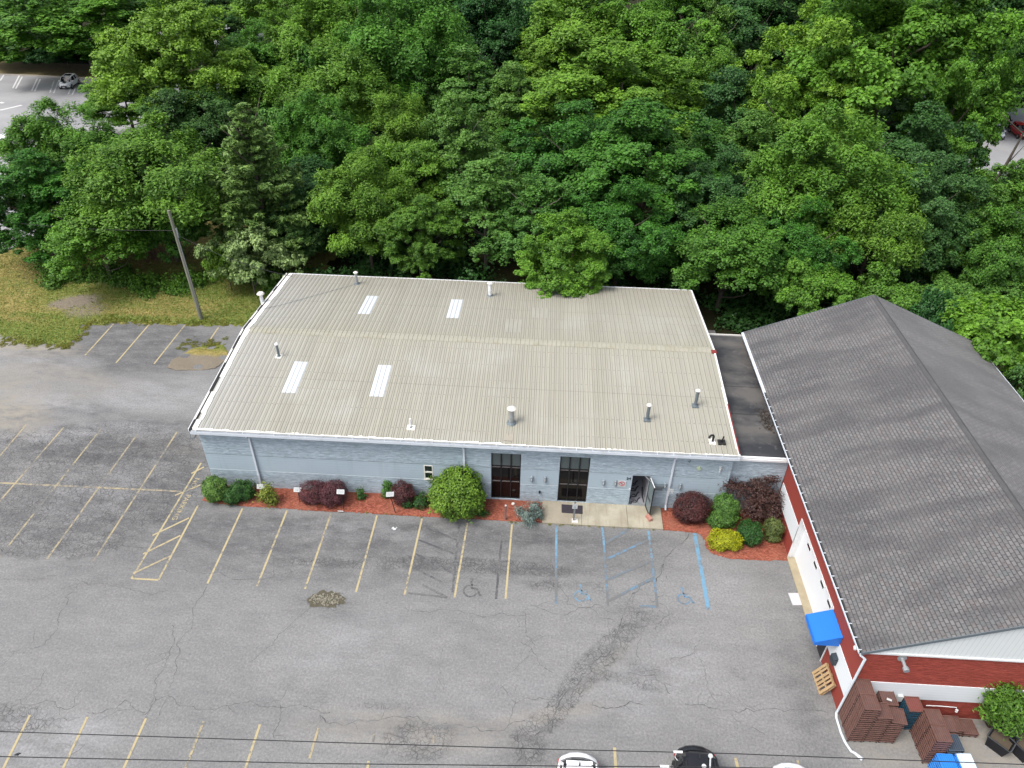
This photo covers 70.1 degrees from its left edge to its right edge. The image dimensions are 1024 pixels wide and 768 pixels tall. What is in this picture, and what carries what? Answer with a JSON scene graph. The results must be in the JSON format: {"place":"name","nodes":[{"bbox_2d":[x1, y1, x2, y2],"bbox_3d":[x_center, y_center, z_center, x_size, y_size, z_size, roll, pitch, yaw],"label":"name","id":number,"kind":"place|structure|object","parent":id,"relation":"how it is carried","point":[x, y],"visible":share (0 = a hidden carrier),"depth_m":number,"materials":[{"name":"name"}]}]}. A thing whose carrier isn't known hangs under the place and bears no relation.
{"place":"outdoors","nodes":[
{"label":"outdoors","id":0,"kind":"place"},
{"bbox_2d":[0,73,219,246],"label":"parking lot","id":1,"kind":"structure","parent":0,"point":[20,93],"depth_m":111.82,"materials":[{"name":"asphalt"}]},
{"bbox_2d":[0,220,336,348],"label":"lawn","id":2,"kind":"structure","parent":0,"point":[66,302],"depth_m":63.56,"materials":[{"name":"plant"}]},
{"bbox_2d":[167,210,202,319],"bbox_3d":[-26.212,-9.375,58.679,0.513,9.713,0.340,3,37,2],"label":"utility pole","id":3,"kind":"object","parent":2,"relation":"on","point":[189,279],"visible":1,"depth_m":58.53,"materials":[{"name":"grey wood"}]},
{"bbox_2d":[0,322,1023,767],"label":"parking lot","id":4,"kind":"structure","parent":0,"point":[146,588],"depth_m":38.09,"materials":[{"name":"asphalt"}]},
{"bbox_2d":[167,344,227,370],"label":"dirt island","id":5,"kind":"structure","parent":4,"relation":"on","point":[207,358],"depth_m":56.80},
{"bbox_2d":[0,314,653,529],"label":"edge weeds","id":6,"kind":"object","parent":4,"relation":"on","point":[79,338],"visible":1,"depth_m":58.86,"materials":[{"name":"plant"}]},
{"bbox_2d":[202,485,541,522],"bbox_3d":[-8.621,7.298,44.916,20.995,0.153,1.800,3,37,2],"label":"mulch bed","id":7,"kind":"object","parent":4,"relation":"on","point":[375,503],"visible":0.48,"depth_m":44.62,"materials":[{"name":"wood"}]},
{"bbox_2d":[200,474,228,502],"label":"shrub","id":8,"kind":"object","parent":7,"relation":"on","point":[212,493],"visible":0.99,"depth_m":44.13,"materials":[{"name":"plant"}]},
{"bbox_2d":[222,479,256,505],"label":"shrub","id":9,"kind":"object","parent":7,"relation":"on","point":[239,490],"visible":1,"depth_m":44.28,"materials":[{"name":"plant"}]},
{"bbox_2d":[297,479,348,508],"bbox_3d":[-11.528,6.564,44.474,3.110,1.709,2.101,-4,37,-7],"label":"shrub","id":10,"kind":"object","parent":7,"relation":"on","point":[326,488],"visible":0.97,"depth_m":44.14,"materials":[{"name":"plant"}]},
{"bbox_2d":[424,464,486,523],"bbox_3d":[-3.356,6.393,43.682,3.886,3.231,3.966,3,37,2],"label":"bush","id":11,"kind":"object","parent":7,"relation":"on","point":[468,497],"visible":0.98,"depth_m":42.99,"materials":[{"name":"plant"}]},
{"bbox_2d":[515,499,545,529],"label":"shrub","id":12,"kind":"object","parent":7,"relation":"on","point":[524,514],"visible":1,"depth_m":43.73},
{"bbox_2d":[556,752,598,767],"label":"parked car","id":13,"kind":"object","parent":4,"relation":"on","point":[576,759],"visible":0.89,"depth_m":31.43,"materials":[{"name":"white metal"}]},
{"bbox_2d":[672,745,718,767],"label":"parked car","id":14,"kind":"object","parent":4,"relation":"on","point":[697,759],"visible":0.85,"depth_m":31.28,"materials":[{"name":"black metal"}]},
{"bbox_2d":[661,508,787,560],"bbox_3d":[12.527,8.808,43.545,7.080,0.153,4.038,3,37,2],"label":"mulch bed","id":15,"kind":"object","parent":4,"relation":"on","point":[764,550],"visible":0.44,"depth_m":42.78,"materials":[{"name":"wood"}]},
{"bbox_2d":[671,489,713,524],"bbox_3d":[10.877,7.335,43.794,2.701,2.088,2.329,3,37,2],"label":"shrub","id":16,"kind":"object","parent":15,"relation":"on","point":[698,509],"visible":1,"depth_m":43.39,"materials":[{"name":"plant"}]},
{"bbox_2d":[706,492,741,529],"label":"shrub","id":17,"kind":"object","parent":15,"relation":"on","point":[724,515],"visible":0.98,"depth_m":43.21,"materials":[{"name":"plant"}]},
{"bbox_2d":[706,528,744,551],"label":"shrub","id":18,"kind":"object","parent":15,"relation":"on","point":[724,544],"visible":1,"depth_m":42.05,"materials":[{"name":"plant"}]},
{"bbox_2d":[736,517,763,547],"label":"shrub","id":19,"kind":"object","parent":15,"relation":"on","point":[745,529],"visible":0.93,"depth_m":42.24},
{"bbox_2d":[718,473,785,525],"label":"ornamental tree","id":20,"kind":"object","parent":15,"relation":"on","point":[763,497],"visible":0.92,"depth_m":43.33,"materials":[{"name":"plant"}]},
{"bbox_2d":[762,516,785,542],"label":"shrub","id":21,"kind":"object","parent":15,"relation":"on","point":[772,533],"visible":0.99,"depth_m":42.59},
{"bbox_2d":[985,722,1019,756],"bbox_3d":[22.291,16.311,33.309,1.054,0.780,1.054,-26,45,-32],"label":"plant pot","id":22,"kind":"object","parent":4,"relation":"on","point":[996,743],"visible":0.86,"depth_m":33.13,"materials":[{"name":"plastic"}]},
{"bbox_2d":[973,681,1023,740],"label":"potted tree","id":23,"kind":"object","parent":22,"relation":"in","point":[1009,709],"visible":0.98,"depth_m":32.63,"materials":[{"name":"green plant"}]},
{"bbox_3d":[-35.044,14.290,26.150,0.361,10.500,1.400,3,37,2],"label":"utility pole","id":24,"kind":"object","parent":4,"relation":"on","visible":0},
{"bbox_2d":[0,731,1023,764],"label":"power line","id":25,"kind":"object","parent":24,"relation":"attached to","point":[674,751],"visible":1,"depth_m":24.02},
{"bbox_3d":[34.674,16.331,25.552,0.361,10.500,1.400,3,37,2],"label":"utility pole","id":26,"kind":"object","parent":4,"relation":"on","visible":0},
{"bbox_2d":[0,756,761,767],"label":"power line","id":27,"kind":"object","parent":26,"relation":"attached to","point":[664,766],"visible":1,"depth_m":23.53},
{"bbox_2d":[1,0,1023,334],"bbox_3d":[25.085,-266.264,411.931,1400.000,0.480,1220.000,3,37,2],"label":"ground","id":28,"kind":"structure","parent":0,"point":[707,314],"depth_m":69.69,"materials":[{"name":"plant"}]},
{"bbox_2d":[0,147,123,262],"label":"tree","id":29,"kind":"object","parent":28,"relation":"on","point":[34,206],"visible":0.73,"depth_m":63.11,"materials":[{"name":"green plant"}]},
{"bbox_2d":[0,96,145,213],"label":"tree","id":30,"kind":"object","parent":28,"relation":"on","point":[54,142],"visible":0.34,"depth_m":66.06,"materials":[{"name":"green plant"}]},
{"bbox_2d":[26,193,161,279],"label":"tree","id":31,"kind":"object","parent":28,"relation":"on","point":[64,244],"visible":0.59,"depth_m":61.13,"materials":[{"name":"green plant"}]},
{"bbox_2d":[0,61,197,77],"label":"grass verge","id":32,"kind":"object","parent":28,"relation":"on","point":[61,69],"depth_m":124.57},
{"bbox_2d":[22,47,87,67],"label":"tree","id":33,"kind":"object","parent":32,"relation":"on","point":[36,58],"visible":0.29,"depth_m":120.33,"materials":[{"name":"green plant"}]},
{"bbox_2d":[0,0,166,68],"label":"tree","id":34,"kind":"object","parent":32,"relation":"on","point":[67,30],"visible":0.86,"depth_m":108.73,"materials":[{"name":"green plant"}]},
{"bbox_2d":[77,74,157,128],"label":"tree","id":35,"kind":"object","parent":28,"relation":"on","point":[118,114],"visible":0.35,"depth_m":92.41,"materials":[{"name":"green plant"}]},
{"bbox_2d":[60,110,233,261],"bbox_3d":[-31.775,-17.459,66.757,14.710,13.587,19.375,3,37,2],"label":"tree","id":36,"kind":"object","parent":28,"relation":"on","point":[148,149],"visible":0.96,"depth_m":60.77,"materials":[{"name":"green plant"}]},
{"bbox_2d":[140,201,212,263],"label":"tree","id":37,"kind":"object","parent":28,"relation":"on","point":[167,238],"visible":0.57,"depth_m":64.65,"materials":[{"name":"green plant"}]},
{"bbox_2d":[82,0,273,132],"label":"tree","id":38,"kind":"object","parent":28,"relation":"on","point":[124,53],"visible":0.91,"depth_m":79.93,"materials":[{"name":"green plant"}]},
{"bbox_2d":[136,83,241,178],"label":"tree","id":39,"kind":"object","parent":28,"relation":"on","point":[209,130],"visible":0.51,"depth_m":77.74,"materials":[{"name":"green plant"}]},
{"bbox_2d":[201,241,250,289],"bbox_3d":[-25.100,-10.206,64.570,4.658,5.061,3.504,-25,44,-31],"label":"bush","id":40,"kind":"object","parent":28,"relation":"on","point":[212,259],"visible":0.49,"depth_m":63.13,"materials":[{"name":"green plant"}]},
{"bbox_2d":[193,222,307,294],"bbox_3d":[-22.095,-10.560,63.711,9.133,7.109,6.907,3,37,2],"label":"bush","id":41,"kind":"object","parent":28,"relation":"on","point":[274,254],"visible":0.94,"depth_m":62.02,"materials":[{"name":"green plant"}]},
{"bbox_2d":[226,0,289,30],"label":"tree","id":42,"kind":"object","parent":28,"relation":"on","point":[245,9],"visible":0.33,"depth_m":115.49,"materials":[{"name":"green plant"}]},
{"bbox_2d":[195,91,330,280],"bbox_3d":[-21.994,-16.582,63.857,11.741,16.220,10.636,-24,44,-30],"label":"tree","id":43,"kind":"object","parent":28,"relation":"on","point":[251,190],"visible":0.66,"depth_m":62.20,"materials":[{"name":"green plant"}]},
{"bbox_2d":[216,16,310,106],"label":"tree","id":44,"kind":"object","parent":28,"relation":"on","point":[260,49],"visible":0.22,"depth_m":93.11,"materials":[{"name":"green plant"}]},
{"bbox_2d":[237,85,327,149],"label":"tree","id":45,"kind":"object","parent":28,"relation":"on","point":[267,113],"visible":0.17,"depth_m":80.55,"materials":[{"name":"green plant"}]},
{"bbox_2d":[256,195,332,270],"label":"tree","id":46,"kind":"object","parent":28,"relation":"on","point":[319,238],"visible":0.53,"depth_m":64.63,"materials":[{"name":"green plant"}]},
{"bbox_2d":[240,0,357,87],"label":"tree","id":47,"kind":"object","parent":28,"relation":"on","point":[322,17],"visible":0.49,"depth_m":94.85,"materials":[{"name":"green plant"}]},
{"bbox_2d":[264,153,361,233],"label":"tree","id":48,"kind":"object","parent":28,"relation":"on","point":[308,166],"visible":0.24,"depth_m":67.56,"materials":[{"name":"green plant"}]},
{"bbox_2d":[268,88,372,175],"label":"tree","id":49,"kind":"object","parent":28,"relation":"on","point":[338,140],"visible":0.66,"depth_m":72.66,"materials":[{"name":"green plant"}]},
{"bbox_2d":[239,34,415,176],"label":"tree","id":50,"kind":"object","parent":28,"relation":"on","point":[315,79],"visible":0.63,"depth_m":78.21,"materials":[{"name":"green plant"}]},
{"bbox_2d":[305,145,423,271],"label":"tree","id":51,"kind":"object","parent":28,"relation":"on","point":[371,194],"visible":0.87,"depth_m":63.02,"materials":[{"name":"green plant"}]},
{"bbox_2d":[345,83,430,164],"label":"tree","id":52,"kind":"object","parent":28,"relation":"on","point":[400,125],"visible":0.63,"depth_m":77.78,"materials":[{"name":"green plant"}]},
{"bbox_2d":[292,0,492,142],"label":"tree","id":53,"kind":"object","parent":28,"relation":"on","point":[414,47],"visible":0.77,"depth_m":81.38,"materials":[{"name":"green plant"}]},
{"bbox_2d":[372,137,453,230],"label":"tree","id":54,"kind":"object","parent":28,"relation":"on","point":[398,157],"visible":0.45,"depth_m":68.62,"materials":[{"name":"green plant"}]},
{"bbox_2d":[376,193,475,278],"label":"tree","id":55,"kind":"object","parent":28,"relation":"on","point":[430,225],"visible":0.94,"depth_m":62.96,"materials":[{"name":"green plant"}]},
{"bbox_2d":[412,91,510,233],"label":"tree","id":56,"kind":"object","parent":28,"relation":"on","point":[466,136],"visible":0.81,"depth_m":68.49,"materials":[{"name":"green plant"}]},
{"bbox_2d":[188,271,740,514],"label":"warehouse","id":57,"kind":"structure","parent":28,"relation":"on","point":[519,391],"depth_m":45.59,"materials":[{"name":"metal"}]},
{"bbox_2d":[491,453,520,498],"bbox_3d":[-0.372,5.564,44.314,1.780,3.760,0.102,3,37,2],"label":"window frame","id":58,"kind":"structure","parent":57,"relation":"in","point":[505,468],"depth_m":44.31,"materials":[{"name":"glass"}]},
{"bbox_2d":[557,456,590,501],"bbox_3d":[3.722,5.745,44.181,1.780,3.740,0.102,3,37,2],"label":"window frame","id":59,"kind":"structure","parent":57,"relation":"in","point":[574,471],"depth_m":44.18,"materials":[{"name":"glass"}]},
{"bbox_2d":[414,42,531,135],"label":"tree","id":60,"kind":"object","parent":28,"relation":"on","point":[464,62],"visible":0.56,"depth_m":81.83,"materials":[{"name":"green plant"}]},
{"bbox_2d":[433,150,534,270],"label":"tree","id":61,"kind":"object","parent":28,"relation":"on","point":[470,194],"visible":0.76,"depth_m":62.70,"materials":[{"name":"green plant"}]},
{"bbox_2d":[452,0,542,71],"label":"tree","id":62,"kind":"object","parent":28,"relation":"on","point":[495,23],"visible":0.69,"depth_m":99.72,"materials":[{"name":"green plant"}]},
{"bbox_2d":[484,117,538,177],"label":"tree","id":63,"kind":"object","parent":28,"relation":"on","point":[513,172],"visible":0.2,"depth_m":78.63,"materials":[{"name":"green plant"}]},
{"bbox_2d":[473,60,566,177],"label":"tree","id":64,"kind":"object","parent":28,"relation":"on","point":[511,78],"visible":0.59,"depth_m":79.65,"materials":[{"name":"green plant"}]},
{"bbox_2d":[27,248,1023,390],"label":"edge growth","id":65,"kind":"object","parent":28,"relation":"on","point":[139,284],"visible":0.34,"depth_m":65.35,"materials":[{"name":"green plant"}]},
{"bbox_2d":[477,170,579,275],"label":"tree","id":66,"kind":"object","parent":28,"relation":"on","point":[532,200],"visible":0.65,"depth_m":61.73,"materials":[{"name":"green plant"}]},
{"bbox_2d":[512,22,601,109],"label":"tree","id":67,"kind":"object","parent":28,"relation":"on","point":[532,70],"visible":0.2,"depth_m":89.33,"materials":[{"name":"green plant"}]},
{"bbox_2d":[513,206,616,298],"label":"tree","id":68,"kind":"object","parent":28,"relation":"on","point":[588,268],"visible":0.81,"depth_m":56.53,"materials":[{"name":"green plant"}]},
{"bbox_2d":[112,53,1023,332],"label":"undergrowth","id":69,"kind":"object","parent":28,"relation":"on","point":[748,305],"visible":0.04,"depth_m":66.56,"materials":[{"name":"green plant"}]},
{"bbox_2d":[498,98,660,205],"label":"tree","id":70,"kind":"object","parent":28,"relation":"on","point":[549,159],"visible":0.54,"depth_m":68.41,"materials":[{"name":"green plant"}]},
{"bbox_2d":[507,0,672,105],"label":"tree","id":71,"kind":"object","parent":28,"relation":"on","point":[550,15],"visible":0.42,"depth_m":89.66,"materials":[{"name":"green plant"}]},
{"bbox_2d":[502,35,709,150],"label":"tree","id":72,"kind":"object","parent":28,"relation":"on","point":[578,82],"visible":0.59,"depth_m":78.30,"materials":[{"name":"green plant"}]},
{"bbox_2d":[549,173,687,286],"bbox_3d":[8.808,-12.085,62.630,12.053,11.338,9.884,27,44,30],"label":"tree","id":73,"kind":"object","parent":28,"relation":"on","point":[615,222],"visible":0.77,"depth_m":60.23,"materials":[{"name":"green plant"}]},
{"bbox_2d":[562,96,727,247],"bbox_3d":[12.145,-18.961,68.702,19.528,15.390,14.415,-11,39,-16],"label":"tree","id":74,"kind":"object","parent":28,"relation":"on","point":[629,145],"visible":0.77,"depth_m":64.27,"materials":[{"name":"green plant"}]},
{"bbox_2d":[580,0,737,92],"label":"tree","id":75,"kind":"object","parent":28,"relation":"on","point":[655,25],"visible":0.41,"depth_m":87.87,"materials":[{"name":"green plant"}]},
{"bbox_2d":[629,0,773,49],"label":"tree","id":76,"kind":"object","parent":28,"relation":"on","point":[683,16],"visible":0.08,"depth_m":109.29,"materials":[{"name":"green plant"}]},
{"bbox_2d":[644,118,759,187],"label":"tree","id":77,"kind":"object","parent":28,"relation":"on","point":[717,126],"visible":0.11,"depth_m":70.31,"materials":[{"name":"green plant"}]},
{"bbox_2d":[658,48,748,119],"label":"tree","id":78,"kind":"object","parent":28,"relation":"on","point":[721,59],"visible":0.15,"depth_m":82.99,"materials":[{"name":"green plant"}]},
{"bbox_2d":[683,0,744,80],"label":"tree","id":79,"kind":"object","parent":28,"relation":"on","point":[718,16],"visible":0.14,"depth_m":90.03,"materials":[{"name":"green plant"}]},
{"bbox_2d":[659,142,779,243],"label":"tree","id":80,"kind":"object","parent":28,"relation":"on","point":[729,183],"visible":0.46,"depth_m":64.12,"materials":[{"name":"green plant"}]},
{"bbox_2d":[667,195,798,311],"bbox_3d":[18.946,-10.486,62.011,12.903,9.870,12.499,3,37,2],"label":"tree","id":81,"kind":"object","parent":28,"relation":"on","point":[727,249],"visible":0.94,"depth_m":57.98,"materials":[{"name":"green plant"}]},
{"bbox_2d":[684,64,800,142],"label":"tree","id":82,"kind":"object","parent":28,"relation":"on","point":[717,93],"visible":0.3,"depth_m":78.46,"materials":[{"name":"green plant"}]},
{"bbox_2d":[686,109,804,226],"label":"tree","id":83,"kind":"object","parent":28,"relation":"on","point":[747,141],"visible":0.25,"depth_m":70.35,"materials":[{"name":"green plant"}]},
{"bbox_2d":[685,0,810,75],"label":"tree","id":84,"kind":"object","parent":28,"relation":"on","point":[750,14],"visible":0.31,"depth_m":94.74,"materials":[{"name":"green plant"}]},
{"bbox_2d":[709,333,788,508],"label":"link building","id":85,"kind":"structure","parent":28,"relation":"on","point":[761,450],"depth_m":45.56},
{"bbox_2d":[726,74,835,154],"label":"tree","id":86,"kind":"object","parent":28,"relation":"on","point":[782,115],"visible":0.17,"depth_m":72.07,"materials":[{"name":"green plant"}]},
{"bbox_2d":[746,195,863,308],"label":"tree","id":87,"kind":"object","parent":28,"relation":"on","point":[797,232],"visible":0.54,"depth_m":58.80,"materials":[{"name":"green plant"}]},
{"bbox_2d":[726,0,897,166],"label":"tree","id":88,"kind":"object","parent":28,"relation":"on","point":[826,26],"visible":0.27,"depth_m":74.69,"materials":[{"name":"green plant"}]},
{"bbox_2d":[766,255,857,315],"bbox_3d":[24.057,-6.543,58.977,6.928,7.513,7.083,3,37,2],"label":"bush","id":89,"kind":"object","parent":28,"relation":"on","point":[805,289],"visible":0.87,"depth_m":57.29,"materials":[{"name":"green plant"}]},
{"bbox_2d":[738,99,932,248],"bbox_3d":[27.334,-16.249,64.341,15.485,16.798,14.033,3,37,2],"label":"tree","id":90,"kind":"object","parent":28,"relation":"on","point":[810,161],"visible":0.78,"depth_m":59.82,"materials":[{"name":"green plant"}]},
{"bbox_2d":[819,160,935,282],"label":"tree","id":91,"kind":"object","parent":28,"relation":"on","point":[899,253],"visible":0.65,"depth_m":58.67,"materials":[{"name":"green plant"}]},
{"bbox_2d":[741,294,1023,760],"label":"red building","id":92,"kind":"structure","parent":28,"relation":"on","point":[900,431],"depth_m":37.53,"materials":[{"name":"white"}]},
{"bbox_2d":[805,609,842,645],"bbox_3d":[15.054,11.742,35.251,1.175,0.740,1.578,3,37,2],"label":"awning","id":93,"kind":"object","parent":92,"relation":"attached to","point":[824,628],"depth_m":35.07,"materials":[{"name":"fabric"}]},
{"bbox_2d":[852,261,924,311],"bbox_3d":[29.614,-5.604,57.929,6.321,7.466,6.797,3,37,2],"label":"bush","id":94,"kind":"object","parent":28,"relation":"on","point":[906,296],"visible":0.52,"depth_m":56.68,"materials":[{"name":"green plant"}]},
{"bbox_2d":[861,90,924,140],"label":"tree","id":95,"kind":"object","parent":28,"relation":"on","point":[894,108],"visible":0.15,"depth_m":88.91,"materials":[{"name":"green plant"}]},
{"bbox_2d":[774,0,1023,144],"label":"tree","id":96,"kind":"object","parent":28,"relation":"on","point":[914,42],"visible":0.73,"depth_m":71.36,"materials":[{"name":"green plant"}]},
{"bbox_2d":[844,148,1000,284],"bbox_3d":[34.310,-13.508,63.043,12.271,14.181,10.063,18,40,21],"label":"tree","id":97,"kind":"object","parent":28,"relation":"on","point":[942,233],"visible":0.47,"depth_m":59.28,"materials":[{"name":"green plant"}]},
{"bbox_2d":[865,100,990,260],"bbox_3d":[36.363,-17.631,67.031,14.235,16.189,10.563,3,37,2],"label":"tree","id":98,"kind":"object","parent":28,"relation":"on","point":[913,139],"visible":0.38,"depth_m":63.07,"materials":[{"name":"green plant"}]},
{"bbox_2d":[909,284,959,331],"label":"tree","id":99,"kind":"object","parent":28,"relation":"on","point":[927,307],"visible":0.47,"depth_m":53.97,"materials":[{"name":"green plant"}]},
{"bbox_2d":[889,11,1023,168],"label":"tree","id":100,"kind":"object","parent":28,"relation":"on","point":[960,71],"visible":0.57,"depth_m":70.67,"materials":[{"name":"green plant"}]},
{"bbox_2d":[920,158,1023,280],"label":"tree","id":101,"kind":"object","parent":28,"relation":"on","point":[1012,191],"visible":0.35,"depth_m":59.97,"materials":[{"name":"green plant"}]},
{"bbox_2d":[921,268,1023,307],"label":"bush","id":102,"kind":"object","parent":28,"relation":"on","point":[943,280],"visible":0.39,"depth_m":58.68,"materials":[{"name":"green plant"}]},
{"bbox_2d":[930,0,1023,92],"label":"tree","id":103,"kind":"object","parent":28,"relation":"on","point":[1001,4],"visible":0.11,"depth_m":94.15,"materials":[{"name":"green plant"}]},
{"bbox_2d":[957,201,1023,298],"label":"tree","id":104,"kind":"object","parent":28,"relation":"on","point":[1007,258],"visible":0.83,"depth_m":57.95,"materials":[{"name":"green plant"}]},
{"bbox_2d":[542,501,662,529],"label":"entrance walk","id":105,"kind":"structure","parent":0,"point":[608,515],"depth_m":44.34,"materials":[{"name":"concrete"}]},
{"bbox_2d":[891,250,970,285],"bbox_3d":[38.149,-9.287,64.692,8.026,5.896,6.037,-12,39,-18],"label":"bush","id":106,"kind":"object","parent":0,"point":[954,272],"visible":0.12,"depth_m":63.91,"materials":[{"name":"green plant"}]},
{"bbox_2d":[884,97,1023,212],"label":"side parking lot","id":107,"kind":"structure","parent":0,"point":[1000,153],"depth_m":100.81,"materials":[{"name":"asphalt"}]},
{"bbox_2d":[996,366,1022,390],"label":"side yard","id":108,"kind":"structure","parent":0,"point":[998,367],"depth_m":56.91,"materials":[{"name":"green plant"}]},
{"bbox_2d":[937,292,1023,376],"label":"tree","id":109,"kind":"object","parent":108,"relation":"on","point":[991,326],"visible":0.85,"depth_m":50.90,"materials":[{"name":"green plant"}]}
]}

